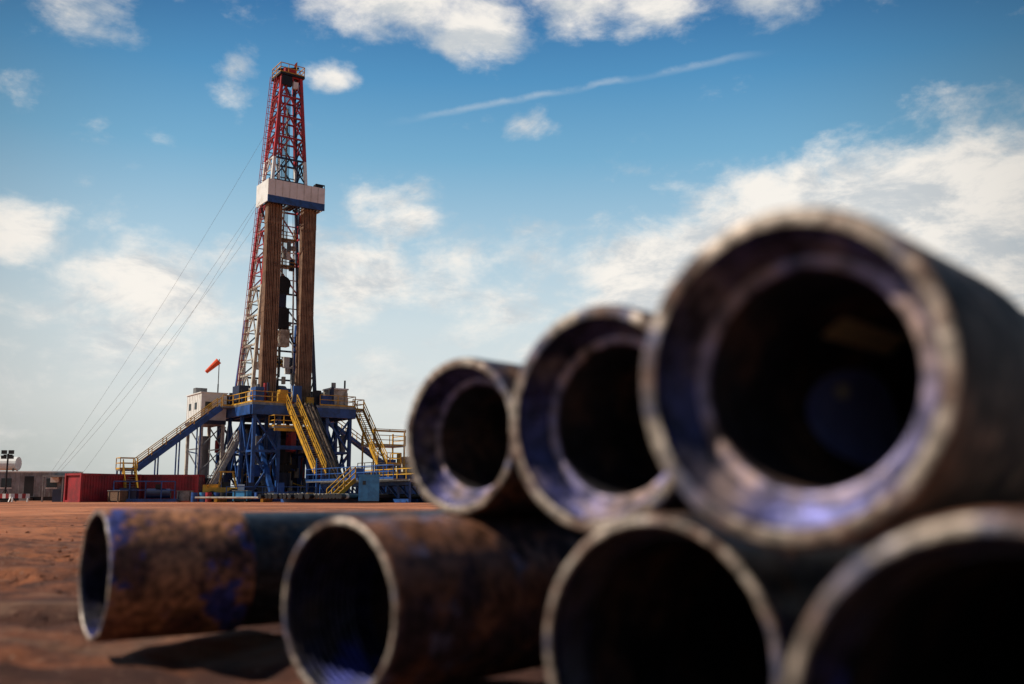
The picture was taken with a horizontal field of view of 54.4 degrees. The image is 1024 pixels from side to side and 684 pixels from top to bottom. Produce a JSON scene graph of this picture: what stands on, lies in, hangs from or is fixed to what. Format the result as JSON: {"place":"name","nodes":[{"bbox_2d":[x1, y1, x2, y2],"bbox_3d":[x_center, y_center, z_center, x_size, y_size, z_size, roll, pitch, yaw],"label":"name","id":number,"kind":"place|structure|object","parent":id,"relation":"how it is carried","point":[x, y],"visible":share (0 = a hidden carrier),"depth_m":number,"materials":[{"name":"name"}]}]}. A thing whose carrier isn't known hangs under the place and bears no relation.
{"place":"outdoors","nodes":[
{"label":"outdoors","id":0,"kind":"place"},
{"bbox_2d":[0,501,548,683],"bbox_3d":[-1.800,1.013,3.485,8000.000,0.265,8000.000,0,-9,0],"label":"ground","id":1,"kind":"structure","parent":0,"point":[58,647],"depth_m":2.95,"materials":[{"name":"brown soil"}]},
{"bbox_2d":[0,494,11,501],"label":"road barrier","id":2,"kind":"object","parent":1,"relation":"on","point":[5,496],"visible":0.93,"depth_m":87.79,"materials":[{"name":"white paint"}]},
{"bbox_2d":[0,450,13,501],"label":"floodlight pole","id":3,"kind":"object","parent":1,"relation":"on","point":[9,455],"visible":0.79,"depth_m":89.26,"materials":[{"name":"metal"}]},
{"bbox_2d":[0,457,21,501],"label":"water tank","id":4,"kind":"object","parent":1,"relation":"on","point":[15,463],"visible":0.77,"depth_m":102.73,"materials":[{"name":"white metal"}]},
{"bbox_2d":[11,494,29,501],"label":"road barrier","id":5,"kind":"object","parent":1,"relation":"on","point":[27,496],"visible":0.91,"depth_m":87.41,"materials":[{"name":"white paint"}]},
{"bbox_2d":[0,471,82,500],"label":"office trailer","id":6,"kind":"object","parent":1,"relation":"on","point":[24,482],"visible":0.72,"depth_m":98.68,"materials":[{"name":"white paint"}]},
{"bbox_2d":[41,475,64,501],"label":"storage shed","id":7,"kind":"structure","parent":1,"relation":"on","point":[57,495],"depth_m":96.66,"materials":[{"name":"metal"}]},
{"bbox_2d":[63,473,141,501],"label":"shipping container","id":8,"kind":"object","parent":1,"relation":"on","point":[86,487],"visible":0.73,"depth_m":92.06,"materials":[{"name":"metal"}]},
{"bbox_2d":[107,490,127,501],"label":"equipment crate","id":9,"kind":"object","parent":1,"relation":"on","point":[118,495],"visible":0.88,"depth_m":91.01,"materials":[{"name":"wood"}]},
{"bbox_2d":[111,481,178,501],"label":"pump skid","id":10,"kind":"object","parent":1,"relation":"on","point":[158,491],"visible":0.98,"depth_m":92.07,"materials":[{"name":"blue paint"}]},
{"bbox_2d":[0,506,291,628],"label":"dirt clods","id":11,"kind":"object","parent":1,"relation":"on","point":[54,577],"visible":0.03,"depth_m":6.20,"materials":[{"name":"brown soil"}]},
{"bbox_2d":[140,474,204,501],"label":"shipping container","id":12,"kind":"object","parent":1,"relation":"on","point":[194,483],"visible":0.56,"depth_m":96.41,"materials":[{"name":"metal"}]},
{"bbox_2d":[177,491,192,501],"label":"equipment crate","id":13,"kind":"object","parent":1,"relation":"on","point":[183,495],"visible":0.81,"depth_m":93.89,"materials":[{"name":"metal"}]},
{"bbox_2d":[191,492,225,501],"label":"oil drums","id":14,"kind":"object","parent":1,"relation":"on","point":[206,494],"visible":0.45,"depth_m":91.35,"materials":[{"name":"blue paint"}]},
{"bbox_2d":[202,469,242,501],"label":"forklift","id":15,"kind":"object","parent":1,"relation":"on","point":[212,488],"visible":0.52,"depth_m":92.74,"materials":[{"name":"yellow paint"}]},
{"bbox_2d":[195,497,271,501],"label":"drill pipe rack","id":16,"kind":"object","parent":1,"relation":"on","point":[220,499],"visible":0.36,"depth_m":87.10,"materials":[{"name":"grey metal"}]},
{"bbox_2d":[54,62,427,502],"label":"drilling rig","id":17,"kind":"object","parent":1,"relation":"on","point":[273,454],"visible":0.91,"depth_m":104.65,"materials":[{"name":"multicoloured paint"}]},
{"bbox_2d":[205,359,220,383],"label":"windsock","id":18,"kind":"object","parent":17,"relation":"on","point":[215,363],"visible":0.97,"depth_m":107.13,"materials":[{"name":"fabric"}]},
{"bbox_2d":[232,490,252,501],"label":"equipment crate","id":19,"kind":"object","parent":1,"relation":"on","point":[242,493],"visible":0.88,"depth_m":90.26,"materials":[{"name":"blue paint"}]},
{"bbox_2d":[226,482,315,501],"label":"equipment skid","id":20,"kind":"object","parent":1,"relation":"on","point":[261,488],"visible":0.56,"depth_m":92.30,"materials":[{"name":"blue paint"}]},
{"bbox_2d":[78,508,552,641],"bbox_3d":[3.337,1.128,5.865,11.001,0.356,0.356,6,-52,-35],"label":"casing pipe","id":21,"kind":"object","parent":1,"relation":"on","point":[144,573],"visible":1,"depth_m":2.75,"materials":[{"name":"brown metal"}]},
{"bbox_2d":[258,494,424,502],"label":"casing rack","id":22,"kind":"object","parent":1,"relation":"on","point":[335,498],"visible":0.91,"depth_m":81.08,"materials":[{"name":"black metal"}]},
{"bbox_2d":[358,474,379,502],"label":"site cabin","id":23,"kind":"object","parent":1,"relation":"on","point":[368,488],"visible":1,"depth_m":77.84,"materials":[{"name":"blue metal"}]},
{"bbox_2d":[282,514,592,683],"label":"casing pipe","id":24,"kind":"object","parent":1,"relation":"on","point":[420,599],"visible":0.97,"depth_m":2.00,"materials":[{"name":"brown metal"}]},
{"bbox_2d":[406,357,548,515],"bbox_3d":[3.534,0.838,6.208,0.341,0.341,11.001,20,7,42],"label":"casing pipe","id":25,"kind":"object","parent":24,"relation":"on","point":[460,456],"visible":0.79,"depth_m":2.25,"materials":[{"name":"metal"}]},
{"bbox_2d":[510,304,698,532],"bbox_3d":[3.702,0.766,5.707,0.365,0.365,11.002,17,5,41],"label":"casing pipe","id":26,"kind":"object","parent":24,"relation":"on","point":[587,460],"visible":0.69,"depth_m":1.69,"materials":[{"name":"metal"}]},
{"bbox_2d":[544,512,877,683],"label":"casing pipe","id":27,"kind":"object","parent":1,"relation":"on","point":[677,598],"visible":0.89,"depth_m":1.45,"materials":[{"name":"metal"}]},
{"bbox_2d":[786,510,1023,683],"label":"casing pipe","id":28,"kind":"object","parent":1,"relation":"on","point":[940,601],"visible":1,"depth_m":0.88,"materials":[{"name":"black metal"}]},
{"bbox_2d":[642,207,1023,549],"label":"casing pipe","id":29,"kind":"object","parent":28,"relation":"on","point":[819,377],"visible":0.95,"depth_m":1.14,"materials":[{"name":"metal"}]},
{"bbox_2d":[0,0,1023,492],"label":"sky","id":30,"kind":"structure","parent":0,"point":[493,173],"materials":[{"name":"blue"}]}
]}

